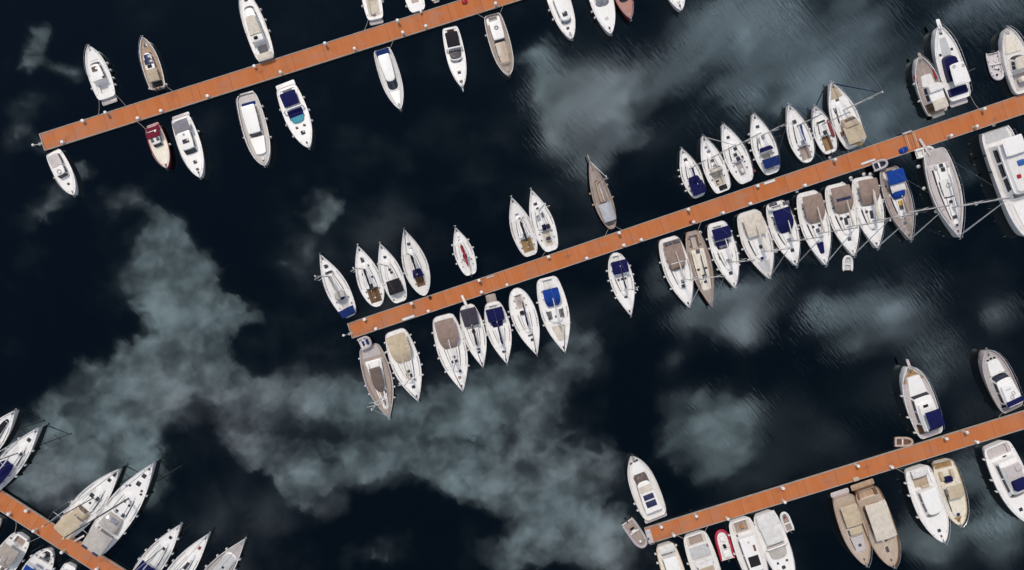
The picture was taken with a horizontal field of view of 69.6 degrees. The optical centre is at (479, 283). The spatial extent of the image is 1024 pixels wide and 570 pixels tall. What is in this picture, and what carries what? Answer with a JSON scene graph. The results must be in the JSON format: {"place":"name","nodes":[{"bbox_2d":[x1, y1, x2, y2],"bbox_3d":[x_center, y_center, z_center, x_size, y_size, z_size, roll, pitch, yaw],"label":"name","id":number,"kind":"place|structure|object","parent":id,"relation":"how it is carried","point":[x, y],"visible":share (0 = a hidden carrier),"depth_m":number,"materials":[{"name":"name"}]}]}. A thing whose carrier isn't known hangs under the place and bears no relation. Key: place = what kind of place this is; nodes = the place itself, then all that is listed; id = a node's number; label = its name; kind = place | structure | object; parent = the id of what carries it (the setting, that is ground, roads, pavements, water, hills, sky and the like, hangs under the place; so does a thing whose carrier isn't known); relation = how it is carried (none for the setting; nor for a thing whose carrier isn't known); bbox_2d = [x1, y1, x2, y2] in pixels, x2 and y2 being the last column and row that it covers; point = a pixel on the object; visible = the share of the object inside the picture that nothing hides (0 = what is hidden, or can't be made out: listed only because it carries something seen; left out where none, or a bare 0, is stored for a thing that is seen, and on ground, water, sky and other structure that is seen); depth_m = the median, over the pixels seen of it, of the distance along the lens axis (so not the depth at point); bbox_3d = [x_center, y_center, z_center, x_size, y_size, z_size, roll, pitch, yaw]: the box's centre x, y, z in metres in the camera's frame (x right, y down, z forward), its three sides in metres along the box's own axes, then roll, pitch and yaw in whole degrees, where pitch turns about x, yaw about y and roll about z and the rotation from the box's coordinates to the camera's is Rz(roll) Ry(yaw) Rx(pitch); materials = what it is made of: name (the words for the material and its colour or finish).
{"place":"outdoors","nodes":[
{"label":"outdoors","id":0,"kind":"place"},
{"bbox_2d":[0,0,1023,569],"bbox_3d":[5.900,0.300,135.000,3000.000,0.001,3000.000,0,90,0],"label":"water","id":1,"kind":"structure","parent":0,"point":[182,324],"depth_m":135.00,"materials":[{"name":"black liquid"}]},
{"bbox_2d":[0,408,18,447],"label":"sailing boat","id":2,"kind":"object","parent":1,"relation":"on","point":[7,422],"visible":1,"depth_m":133.77,"materials":[{"name":"white plastic"}]},
{"bbox_2d":[0,532,30,569],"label":"motor boat","id":3,"kind":"object","parent":1,"relation":"on","point":[14,547],"visible":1,"depth_m":134.00,"materials":[{"name":"white plastic"}]},
{"bbox_2d":[0,425,42,489],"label":"sailing boat","id":4,"kind":"object","parent":1,"relation":"on","point":[14,456],"visible":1,"depth_m":133.74,"materials":[{"name":"white plastic"}]},
{"bbox_2d":[22,547,55,569],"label":"motor boat","id":5,"kind":"object","parent":1,"relation":"on","point":[43,559],"visible":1,"depth_m":134.06,"materials":[{"name":"white plastic"}]},
{"bbox_2d":[46,149,77,196],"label":"motor boat","id":6,"kind":"object","parent":1,"relation":"on","point":[62,170],"visible":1,"depth_m":133.84,"materials":[{"name":"white plastic"}]},
{"bbox_2d":[0,489,125,569],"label":"pier","id":7,"kind":"structure","parent":1,"relation":"on","point":[31,519],"depth_m":134.45,"materials":[{"name":"brown wood"}]},
{"bbox_2d":[60,562,76,569],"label":"motor boat","id":8,"kind":"object","parent":1,"relation":"on","point":[69,566],"visible":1,"depth_m":134.10,"materials":[{"name":"white plastic"}]},
{"bbox_2d":[42,467,121,539],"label":"sailing boat","id":9,"kind":"object","parent":1,"relation":"on","point":[92,497],"visible":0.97,"depth_m":133.49,"materials":[{"name":"white plastic"}]},
{"bbox_2d":[84,44,117,105],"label":"motor boat","id":10,"kind":"object","parent":1,"relation":"on","point":[100,77],"visible":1,"depth_m":133.88,"materials":[{"name":"white plastic"}]},
{"bbox_2d":[62,461,156,556],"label":"sailing boat","id":11,"kind":"object","parent":1,"relation":"on","point":[115,517],"visible":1,"depth_m":133.38,"materials":[{"name":"white plastic"}]},
{"bbox_2d":[138,35,167,91],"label":"motor boat","id":12,"kind":"object","parent":1,"relation":"on","point":[152,69],"visible":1,"depth_m":133.83,"materials":[{"name":"beige plastic"}]},
{"bbox_2d":[133,522,182,569],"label":"sailing boat","id":13,"kind":"object","parent":1,"relation":"on","point":[157,554],"visible":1,"depth_m":133.74,"materials":[{"name":"white plastic"}]},
{"bbox_2d":[145,122,171,169],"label":"motor boat","id":14,"kind":"object","parent":1,"relation":"on","point":[158,143],"visible":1,"depth_m":133.81,"materials":[{"name":"beige plastic"}]},
{"bbox_2d":[172,112,204,179],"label":"motor boat","id":15,"kind":"object","parent":1,"relation":"on","point":[186,135],"visible":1,"depth_m":133.58,"materials":[{"name":"white plastic"}]},
{"bbox_2d":[167,531,210,569],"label":"sailing boat","id":16,"kind":"object","parent":1,"relation":"on","point":[189,558],"visible":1,"depth_m":133.78,"materials":[{"name":"white plastic"}]},
{"bbox_2d":[204,537,246,569],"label":"sailing boat","id":17,"kind":"object","parent":1,"relation":"on","point":[228,559],"visible":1,"depth_m":133.73,"materials":[{"name":"white plastic"}]},
{"bbox_2d":[237,91,271,167],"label":"motor boat","id":18,"kind":"object","parent":1,"relation":"on","point":[253,125],"visible":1,"depth_m":133.41,"materials":[{"name":"white plastic"}]},
{"bbox_2d":[238,0,273,61],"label":"motor boat","id":19,"kind":"object","parent":1,"relation":"on","point":[253,20],"visible":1,"depth_m":133.41,"materials":[{"name":"white plastic"}]},
{"bbox_2d":[39,0,521,150],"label":"pier","id":20,"kind":"structure","parent":1,"relation":"on","point":[410,25],"depth_m":134.45,"materials":[{"name":"brown wood"}]},
{"bbox_2d":[276,80,312,149],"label":"motor boat","id":21,"kind":"object","parent":1,"relation":"on","point":[294,110],"visible":1,"depth_m":133.77,"materials":[{"name":"plastic"}]},
{"bbox_2d":[314,253,355,318],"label":"sailing boat","id":22,"kind":"object","parent":1,"relation":"on","point":[338,291],"visible":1,"depth_m":133.79,"materials":[{"name":"white plastic"}]},
{"bbox_2d":[352,244,384,306],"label":"sailing boat","id":23,"kind":"object","parent":1,"relation":"on","point":[369,282],"visible":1,"depth_m":133.88,"materials":[{"name":"white plastic"}]},
{"bbox_2d":[361,0,383,25],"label":"motor boat","id":24,"kind":"object","parent":1,"relation":"on","point":[373,9],"visible":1,"depth_m":134.22,"materials":[{"name":"plastic"}]},
{"bbox_2d":[358,343,395,419],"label":"sailing boat","id":25,"kind":"object","parent":1,"relation":"on","point":[376,373],"visible":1,"depth_m":133.80,"materials":[{"name":"grey plastic"}]},
{"bbox_2d":[357,336,371,350],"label":"inflatable dinghy","id":26,"kind":"object","parent":25,"relation":"on","point":[365,342],"visible":1,"depth_m":133.20,"materials":[{"name":"rubber"}]},
{"bbox_2d":[374,47,402,110],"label":"motor boat","id":27,"kind":"object","parent":1,"relation":"on","point":[388,72],"visible":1,"depth_m":133.81,"materials":[{"name":"white plastic"}]},
{"bbox_2d":[375,242,406,302],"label":"sailing boat","id":28,"kind":"object","parent":1,"relation":"on","point":[392,276],"visible":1,"depth_m":133.76,"materials":[{"name":"white plastic"}]},
{"bbox_2d":[384,328,423,402],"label":"sailing boat","id":29,"kind":"object","parent":1,"relation":"on","point":[403,356],"visible":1,"depth_m":133.59,"materials":[{"name":"white plastic"}]},
{"bbox_2d":[405,0,424,13],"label":"motor boat","id":30,"kind":"object","parent":1,"relation":"on","point":[415,6],"visible":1,"depth_m":134.09,"materials":[{"name":"white plastic"}]},
{"bbox_2d":[401,228,429,295],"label":"sailing boat","id":31,"kind":"object","parent":1,"relation":"on","point":[415,266],"visible":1,"depth_m":133.89,"materials":[{"name":"white plastic"}]},
{"bbox_2d":[431,313,469,392],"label":"sailing boat","id":32,"kind":"object","parent":1,"relation":"on","point":[450,345],"visible":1,"depth_m":133.65,"materials":[{"name":"white plastic"}]},
{"bbox_2d":[443,26,465,91],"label":"motor boat","id":33,"kind":"object","parent":1,"relation":"on","point":[454,49],"visible":1,"depth_m":133.83,"materials":[{"name":"plastic"}]},
{"bbox_2d":[451,225,476,276],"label":"sailing boat","id":34,"kind":"object","parent":1,"relation":"on","point":[464,254],"visible":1,"depth_m":133.89,"materials":[{"name":"white plastic"}]},
{"bbox_2d":[459,304,486,369],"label":"sailing boat","id":35,"kind":"object","parent":1,"relation":"on","point":[474,333],"visible":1,"depth_m":133.72,"materials":[{"name":"white plastic"}]},
{"bbox_2d":[483,293,512,365],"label":"sailing boat","id":36,"kind":"object","parent":1,"relation":"on","point":[498,327],"visible":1,"depth_m":133.79,"materials":[{"name":"white plastic"}]},
{"bbox_2d":[484,13,513,76],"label":"motor boat","id":37,"kind":"object","parent":1,"relation":"on","point":[497,35],"visible":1,"depth_m":133.60,"materials":[{"name":"beige plastic"}]},
{"bbox_2d":[509,195,536,256],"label":"sailing boat","id":38,"kind":"object","parent":1,"relation":"on","point":[524,237],"visible":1,"depth_m":133.89,"materials":[{"name":"white plastic"}]},
{"bbox_2d":[508,288,539,356],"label":"sailing boat","id":39,"kind":"object","parent":1,"relation":"on","point":[523,314],"visible":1,"depth_m":133.90,"materials":[{"name":"white plastic"}]},
{"bbox_2d":[529,188,557,251],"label":"sailing boat","id":40,"kind":"object","parent":1,"relation":"on","point":[543,223],"visible":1,"depth_m":133.89,"materials":[{"name":"white plastic"}]},
{"bbox_2d":[536,276,570,352],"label":"sailing boat","id":41,"kind":"object","parent":1,"relation":"on","point":[553,307],"visible":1,"depth_m":133.79,"materials":[{"name":"white plastic"}]},
{"bbox_2d":[547,0,574,40],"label":"motor boat","id":42,"kind":"object","parent":1,"relation":"on","point":[562,12],"visible":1,"depth_m":133.54,"materials":[{"name":"plastic"}]},
{"bbox_2d":[587,155,615,229],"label":"sailing boat","id":43,"kind":"object","parent":1,"relation":"on","point":[602,197],"visible":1,"depth_m":133.84,"materials":[{"name":"grey plastic"}]},
{"bbox_2d":[589,0,614,35],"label":"motor boat","id":44,"kind":"object","parent":1,"relation":"on","point":[604,11],"visible":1,"depth_m":133.60,"materials":[{"name":"plastic"}]},
{"bbox_2d":[606,252,638,315],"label":"sailing boat","id":45,"kind":"object","parent":1,"relation":"on","point":[621,274],"visible":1,"depth_m":133.78,"materials":[{"name":"white plastic"}]},
{"bbox_2d":[615,0,633,20],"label":"motor boat","id":46,"kind":"object","parent":1,"relation":"on","point":[626,8],"visible":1,"depth_m":133.73,"materials":[{"name":"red plastic"}]},
{"bbox_2d":[621,517,647,547],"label":"inflatable dinghy","id":47,"kind":"object","parent":1,"relation":"on","point":[633,530],"visible":1,"depth_m":134.57,"materials":[{"name":"rubber"}]},
{"bbox_2d":[627,454,666,523],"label":"motor boat","id":48,"kind":"object","parent":1,"relation":"on","point":[649,502],"visible":1,"depth_m":133.64,"materials":[{"name":"white plastic"}]},
{"bbox_2d":[654,541,684,569],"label":"motor boat","id":49,"kind":"object","parent":1,"relation":"on","point":[668,556],"visible":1,"depth_m":133.07,"materials":[{"name":"white plastic"}]},
{"bbox_2d":[668,0,684,12],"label":"motor boat","id":50,"kind":"object","parent":1,"relation":"on","point":[677,5],"visible":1,"depth_m":133.70,"materials":[{"name":"white plastic"}]},
{"bbox_2d":[659,236,705,309],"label":"sailing boat","id":51,"kind":"object","parent":1,"relation":"on","point":[674,258],"visible":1,"depth_m":133.61,"materials":[{"name":"white plastic"}]},
{"bbox_2d":[347,93,1023,338],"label":"pier","id":52,"kind":"structure","parent":1,"relation":"on","point":[991,114],"depth_m":134.45,"materials":[{"name":"brown wood"}]},
{"bbox_2d":[402,314,414,320],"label":"boarding plank","id":53,"kind":"object","parent":52,"relation":"on","point":[408,317],"visible":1,"depth_m":134.34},
{"bbox_2d":[461,295,468,307],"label":"boarding plank","id":54,"kind":"object","parent":52,"relation":"on","point":[464,301],"visible":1,"depth_m":134.11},
{"bbox_2d":[764,179,774,184],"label":"boarding plank","id":55,"kind":"object","parent":52,"relation":"on","point":[769,181],"visible":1,"depth_m":134.34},
{"bbox_2d":[861,158,875,164],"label":"boarding plank","id":56,"kind":"object","parent":52,"relation":"on","point":[867,161],"visible":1,"depth_m":134.34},
{"bbox_2d":[898,146,907,153],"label":"tarpaulin","id":57,"kind":"object","parent":52,"relation":"on","point":[903,150],"visible":1,"depth_m":134.12,"materials":[{"name":"fabric"}]},
{"bbox_2d":[918,138,931,155],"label":"boarding plank","id":58,"kind":"object","parent":52,"relation":"on","point":[925,146],"visible":1,"depth_m":133.94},
{"bbox_2d":[677,147,706,198],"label":"sailing boat","id":59,"kind":"object","parent":1,"relation":"on","point":[691,176],"visible":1,"depth_m":133.78,"materials":[{"name":"white plastic"}]},
{"bbox_2d":[684,530,720,569],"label":"motor boat","id":60,"kind":"object","parent":1,"relation":"on","point":[700,551],"visible":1,"depth_m":133.99,"materials":[{"name":"white plastic"}]},
{"bbox_2d":[686,230,725,308],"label":"sailing boat","id":61,"kind":"object","parent":1,"relation":"on","point":[699,257],"visible":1,"depth_m":133.75,"materials":[{"name":"beige plastic"}]},
{"bbox_2d":[700,134,736,193],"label":"sailing boat","id":62,"kind":"object","parent":1,"relation":"on","point":[716,172],"visible":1,"depth_m":133.89,"materials":[{"name":"white plastic"}]},
{"bbox_2d":[715,529,734,561],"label":"inflatable dinghy","id":63,"kind":"object","parent":1,"relation":"on","point":[724,546],"visible":1,"depth_m":134.53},
{"bbox_2d":[706,221,755,289],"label":"sailing boat","id":64,"kind":"object","parent":1,"relation":"on","point":[723,247],"visible":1,"depth_m":133.74,"materials":[{"name":"white plastic"}]},
{"bbox_2d":[720,122,761,183],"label":"sailing boat","id":65,"kind":"object","parent":1,"relation":"on","point":[738,163],"visible":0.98,"depth_m":133.91,"materials":[{"name":"white plastic"}]},
{"bbox_2d":[728,515,768,569],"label":"motor boat","id":66,"kind":"object","parent":1,"relation":"on","point":[750,554],"visible":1,"depth_m":133.69,"materials":[{"name":"white plastic"}]},
{"bbox_2d":[737,209,790,280],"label":"sailing boat","id":67,"kind":"object","parent":1,"relation":"on","point":[755,237],"visible":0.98,"depth_m":133.59,"materials":[{"name":"white plastic"}]},
{"bbox_2d":[748,112,787,174],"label":"sailing boat","id":68,"kind":"object","parent":1,"relation":"on","point":[766,156],"visible":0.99,"depth_m":133.81,"materials":[{"name":"white plastic"}]},
{"bbox_2d":[753,509,795,569],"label":"motor boat","id":69,"kind":"object","parent":1,"relation":"on","point":[777,548],"visible":1,"depth_m":133.51,"materials":[{"name":"plastic"}]},
{"bbox_2d":[780,512,793,533],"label":"inflatable dinghy","id":70,"kind":"object","parent":1,"relation":"on","point":[786,522],"visible":1,"depth_m":134.54,"materials":[{"name":"white rubber"}]},
{"bbox_2d":[766,200,824,267],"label":"sailing boat","id":71,"kind":"object","parent":1,"relation":"on","point":[783,227],"visible":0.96,"depth_m":133.60,"materials":[{"name":"white plastic"}]},
{"bbox_2d":[785,103,823,162],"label":"sailing boat","id":72,"kind":"object","parent":1,"relation":"on","point":[800,138],"visible":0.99,"depth_m":133.89,"materials":[{"name":"white plastic"}]},
{"bbox_2d":[794,190,858,266],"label":"sailing boat","id":73,"kind":"object","parent":1,"relation":"on","point":[811,211],"visible":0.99,"depth_m":133.62,"materials":[{"name":"white plastic"}]},
{"bbox_2d":[811,105,850,155],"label":"sailing boat","id":74,"kind":"object","parent":1,"relation":"on","point":[824,135],"visible":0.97,"depth_m":133.90,"materials":[{"name":"white plastic"}]},
{"bbox_2d":[644,410,1023,542],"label":"pier","id":75,"kind":"structure","parent":1,"relation":"on","point":[874,465],"depth_m":134.45,"materials":[{"name":"brown wood"}]},
{"bbox_2d":[645,529,654,544],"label":"boarding step","id":76,"kind":"object","parent":75,"relation":"on","point":[649,535],"visible":1,"depth_m":134.30,"materials":[{"name":"metal"}]},
{"bbox_2d":[842,255,852,270],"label":"inflatable dinghy","id":77,"kind":"object","parent":1,"relation":"on","point":[847,262],"visible":1,"depth_m":134.54,"materials":[{"name":"white rubber"}]},
{"bbox_2d":[830,488,871,566],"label":"motor boat","id":78,"kind":"object","parent":1,"relation":"on","point":[849,522],"visible":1,"depth_m":133.57,"materials":[{"name":"beige plastic"}]},
{"bbox_2d":[827,81,883,149],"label":"sailing boat","id":79,"kind":"object","parent":1,"relation":"on","point":[851,134],"visible":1,"depth_m":133.60,"materials":[{"name":"white plastic"}]},
{"bbox_2d":[823,182,890,257],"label":"sailing boat","id":80,"kind":"object","parent":1,"relation":"on","point":[839,200],"visible":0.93,"depth_m":133.52,"materials":[{"name":"white plastic"}]},
{"bbox_2d":[850,478,900,568],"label":"motor boat","id":81,"kind":"object","parent":1,"relation":"on","point":[878,518],"visible":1,"depth_m":133.42,"materials":[{"name":"beige plastic"}]},
{"bbox_2d":[850,176,917,250],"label":"sailing boat","id":82,"kind":"object","parent":1,"relation":"on","point":[865,192],"visible":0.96,"depth_m":133.48,"materials":[{"name":"white plastic"}]},
{"bbox_2d":[894,437,913,446],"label":"inflatable dinghy","id":83,"kind":"object","parent":1,"relation":"on","point":[903,441],"visible":1,"depth_m":134.62,"materials":[{"name":"white rubber"}]},
{"bbox_2d":[879,166,950,241],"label":"sailing boat","id":84,"kind":"object","parent":1,"relation":"on","point":[897,198],"visible":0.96,"depth_m":133.79,"materials":[{"name":"grey plastic"}]},
{"bbox_2d":[871,159,887,171],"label":"inflatable dinghy","id":85,"kind":"object","parent":84,"relation":"hanging from","point":[879,164],"visible":1,"depth_m":133.34,"materials":[{"name":"rubber"}]},
{"bbox_2d":[899,359,944,438],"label":"motor boat","id":86,"kind":"object","parent":1,"relation":"on","point":[921,404],"visible":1,"depth_m":133.05,"materials":[{"name":"white plastic"}]},
{"bbox_2d":[903,464,950,543],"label":"motor boat","id":87,"kind":"object","parent":1,"relation":"on","point":[921,482],"visible":1,"depth_m":133.41,"materials":[{"name":"plastic"}]},
{"bbox_2d":[912,53,948,118],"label":"motor boat","id":88,"kind":"object","parent":1,"relation":"on","point":[929,87],"visible":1,"depth_m":133.63,"materials":[{"name":"white plastic"}]},
{"bbox_2d":[931,458,968,527],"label":"motor boat","id":89,"kind":"object","parent":1,"relation":"on","point":[947,473],"visible":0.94,"depth_m":133.80,"materials":[{"name":"beige plastic"}]},
{"bbox_2d":[931,19,972,107],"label":"motor boat","id":90,"kind":"object","parent":1,"relation":"on","point":[951,69],"visible":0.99,"depth_m":133.56,"materials":[{"name":"plastic"}]},
{"bbox_2d":[922,147,1012,239],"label":"sailing boat","id":91,"kind":"object","parent":1,"relation":"on","point":[942,182],"visible":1,"depth_m":133.39,"materials":[{"name":"white plastic"}]},
{"bbox_2d":[914,146,933,158],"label":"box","id":92,"kind":"object","parent":91,"relation":"hanging from","point":[919,153],"visible":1,"depth_m":134.06,"materials":[{"name":"white plastic"}]},
{"bbox_2d":[986,50,1004,80],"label":"inflatable dinghy","id":93,"kind":"object","parent":1,"relation":"on","point":[995,66],"visible":1,"depth_m":134.65,"materials":[{"name":"white rubber"}]},
{"bbox_2d":[978,348,1023,412],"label":"motor boat","id":94,"kind":"object","parent":1,"relation":"on","point":[999,380],"visible":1,"depth_m":133.28,"materials":[{"name":"white plastic"}]},
{"bbox_2d":[979,125,1023,235],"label":"motor yacht","id":95,"kind":"object","parent":1,"relation":"on","point":[1002,148],"visible":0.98,"depth_m":132.97,"materials":[{"name":"white plastic"}]},
{"bbox_2d":[982,440,1023,520],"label":"motor boat","id":96,"kind":"object","parent":1,"relation":"on","point":[1003,462],"visible":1,"depth_m":133.42,"materials":[{"name":"white plastic"}]},
{"bbox_2d":[998,25,1023,94],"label":"motor boat","id":97,"kind":"object","parent":1,"relation":"on","point":[1010,45],"visible":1,"depth_m":133.76,"materials":[{"name":"white plastic"}]},
{"bbox_2d":[902,130,918,149],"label":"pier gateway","id":98,"kind":"object","parent":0,"point":[905,133],"visible":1,"depth_m":133.97,"materials":[{"name":"white metal"}]}
]}

